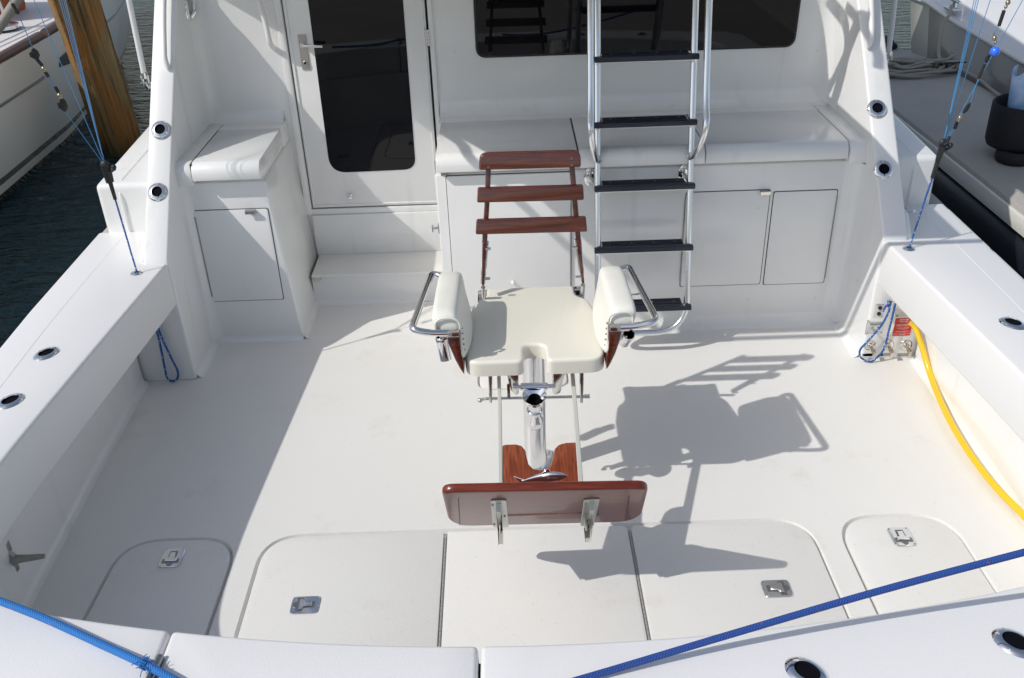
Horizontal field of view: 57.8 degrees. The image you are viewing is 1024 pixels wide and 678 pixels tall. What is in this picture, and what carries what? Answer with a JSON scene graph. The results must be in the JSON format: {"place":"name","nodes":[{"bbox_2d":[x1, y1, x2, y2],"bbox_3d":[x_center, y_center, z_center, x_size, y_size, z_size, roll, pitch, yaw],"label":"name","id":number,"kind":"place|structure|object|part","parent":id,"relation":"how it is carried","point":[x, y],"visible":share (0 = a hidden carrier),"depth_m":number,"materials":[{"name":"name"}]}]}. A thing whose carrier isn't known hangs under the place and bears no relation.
{"place":"outdoors","nodes":[
{"label":"outdoors","id":0,"kind":"place"},
{"bbox_2d":[0,0,910,347],"bbox_3d":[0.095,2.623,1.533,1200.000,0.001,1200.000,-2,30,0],"label":"water","id":1,"kind":"structure","parent":0,"point":[52,222],"depth_m":8.30,"materials":[{"name":"teal liquid"}]},
{"bbox_2d":[0,0,129,201],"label":"sailboat","id":2,"kind":"object","parent":1,"relation":"on","point":[38,128],"visible":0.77,"depth_m":8.91,"materials":[{"name":"white fiberglass"},{"name":"teak wood"},{"name":"metal"}]},
{"bbox_2d":[60,52,69,66],"bbox_3d":[-4.486,-2.882,9.435,0.029,0.129,0.631,-4,30,-3],"label":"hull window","id":3,"kind":"structure","parent":2,"relation":"in","point":[64,59],"depth_m":9.27,"materials":[{"name":"grey glass"}]},
{"bbox_2d":[47,0,140,156],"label":"wood piling","id":4,"kind":"object","parent":1,"relation":"in","point":[118,130],"visible":0.76,"depth_m":8.59,"materials":[{"name":"brown wood"}]},
{"bbox_2d":[0,0,1023,677],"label":"fishing boat","id":5,"kind":"object","parent":1,"relation":"on","point":[254,490],"visible":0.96,"depth_m":4.40,"materials":[{"name":"white plastic"}]},
{"bbox_2d":[10,0,137,272],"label":"halyard","id":6,"kind":"object","parent":5,"relation":"on","point":[107,169],"visible":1,"depth_m":4.09,"materials":[{"name":"blue braided fabric"},{"name":"black plastic"},{"name":"stainless steel"}]},
{"bbox_2d":[0,597,179,677],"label":"dock line","id":7,"kind":"object","parent":5,"relation":"on","point":[145,664],"visible":1,"depth_m":2.41,"materials":[{"name":"blue fabric"}]},
{"bbox_2d":[126,0,150,91],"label":"outrigger pole","id":8,"kind":"object","parent":5,"relation":"attached to","point":[144,74],"visible":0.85,"depth_m":5.73,"materials":[{"name":"white metal"}]},
{"bbox_2d":[156,328,178,381],"bbox_3d":[-1.736,0.070,4.667,0.074,0.347,0.011,-2,30,0],"label":"cord loop","id":9,"kind":"object","parent":5,"relation":"hanging from","point":[168,352],"visible":0.88,"depth_m":4.67,"materials":[{"name":"blue fabric"}]},
{"bbox_3d":[-1.423,-0.428,4.843,0.385,0.527,0.026,-2,30,0],"label":"console door","id":10,"kind":"part","parent":5,"relation":"part of","materials":[{"name":"grey plastic"}]},
{"bbox_3d":[-0.807,-1.393,5.064,0.763,1.433,0.107,-2,30,0],"label":"cabin door","id":11,"kind":"part","parent":5,"relation":"part of","materials":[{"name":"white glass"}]},
{"bbox_3d":[-0.006,-0.499,4.816,0.633,0.745,0.042,-2,30,0],"label":"freezer door","id":12,"kind":"part","parent":5,"relation":"part of","materials":[{"name":"grey plastic"}]},
{"bbox_2d":[409,150,658,545],"bbox_3d":[0.088,0.146,3.449,0.903,1.342,1.258,-2,30,0],"label":"fighting chair","id":13,"kind":"object","parent":5,"relation":"on","point":[512,334],"visible":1,"depth_m":3.51,"materials":[{"name":"white leather"}]},
{"bbox_3d":[0.661,-1.788,4.868,1.728,0.562,0.009,-2,30,0],"label":"cabin window","id":14,"kind":"part","parent":5,"relation":"part of","materials":[{"name":"black glass"}]},
{"bbox_2d":[584,0,712,335],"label":"boarding ladder","id":15,"kind":"object","parent":5,"relation":"attached to","point":[596,123],"visible":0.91,"depth_m":4.52,"materials":[{"name":"white metal"}]},
{"bbox_3d":[1.105,-0.514,4.835,0.435,0.541,0.026,-2,30,0],"label":"locker door","id":16,"kind":"part","parent":5,"relation":"part of","materials":[{"name":"grey plastic"}]},
{"bbox_2d":[572,548,1023,677],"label":"dock line","id":17,"kind":"object","parent":5,"relation":"on","point":[640,661],"visible":1,"depth_m":2.30,"materials":[{"name":"blue fabric"}]},
{"bbox_3d":[1.502,-0.525,4.846,0.332,0.534,0.009,-2,30,0],"label":"locker door","id":18,"kind":"part","parent":5,"relation":"part of","materials":[{"name":"grey plastic"}]},
{"bbox_2d":[858,300,895,362],"bbox_3d":[1.817,-0.038,4.624,0.143,0.362,0.033,-2,30,0],"label":"cord loop","id":19,"kind":"object","parent":5,"relation":"hanging from","point":[889,303],"visible":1,"depth_m":4.62,"materials":[{"name":"blue fabric"}]},
{"bbox_2d":[886,0,896,63],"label":"outrigger pole","id":20,"kind":"object","parent":5,"relation":"attached to","point":[889,52],"visible":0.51,"depth_m":6.04,"materials":[{"name":"white metal"}]},
{"bbox_2d":[908,0,1022,247],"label":"halyard","id":21,"kind":"object","parent":5,"relation":"on","point":[944,143],"visible":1,"depth_m":4.08,"materials":[{"name":"blue braided fabric"},{"name":"black plastic"},{"name":"stainless steel"}]},
{"bbox_2d":[908,321,1023,520],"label":"power cable","id":22,"kind":"object","parent":5,"relation":"attached to","point":[1005,497],"visible":0.97,"depth_m":4.13,"materials":[{"name":"yellow plastic"}]},
{"bbox_2d":[887,47,1023,278],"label":"finger dock","id":23,"kind":"object","parent":1,"relation":"on","point":[977,189],"visible":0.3,"depth_m":6.52,"materials":[{"name":"concrete"}]},
{"bbox_2d":[888,51,957,77],"bbox_3d":[3.527,-2.470,8.262,0.863,0.170,0.497,-2,30,0],"label":"mooring rope","id":24,"kind":"object","parent":23,"relation":"on","point":[914,64],"visible":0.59,"depth_m":8.17,"materials":[{"name":"grey fabric"}]},
{"bbox_2d":[937,5,952,57],"bbox_3d":[3.917,-2.765,8.413,0.081,0.391,0.688,10,32,20],"label":"mooring rope","id":25,"kind":"object","parent":23,"relation":"attached to","point":[941,31],"visible":0.93,"depth_m":8.44,"materials":[{"name":"grey fabric"}]},
{"bbox_2d":[955,66,1000,95],"bbox_3d":[3.988,-1.578,6.824,0.078,0.057,3.260,-2,30,0],"label":"mooring rope","id":26,"kind":"object","parent":23,"relation":"on","point":[989,87],"visible":0.69,"depth_m":7.86,"materials":[{"name":"grey fabric"}]},
{"bbox_2d":[985,93,1023,166],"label":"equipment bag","id":27,"kind":"object","parent":23,"relation":"on","point":[1004,135],"visible":0.96,"depth_m":6.19,"materials":[{"name":"black fabric"}]},
{"bbox_2d":[1007,65,1023,109],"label":"rolled brochure","id":28,"kind":"object","parent":27,"relation":"in","point":[1016,97],"visible":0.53,"depth_m":6.14,"materials":[{"name":"paper"}]},
{"bbox_2d":[911,0,1023,94],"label":"motor yacht","id":29,"kind":"object","parent":1,"relation":"on","point":[928,17],"visible":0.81,"depth_m":8.53,"materials":[{"name":"grey plastic"}]},
{"bbox_2d":[884,35,897,48],"bbox_3d":[3.594,-2.924,9.138,0.300,0.084,0.350,-2,30,0],"label":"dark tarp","id":30,"kind":"object","parent":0,"point":[894,45],"visible":0.25,"depth_m":9.00,"materials":[{"name":"black fabric"}]}
]}

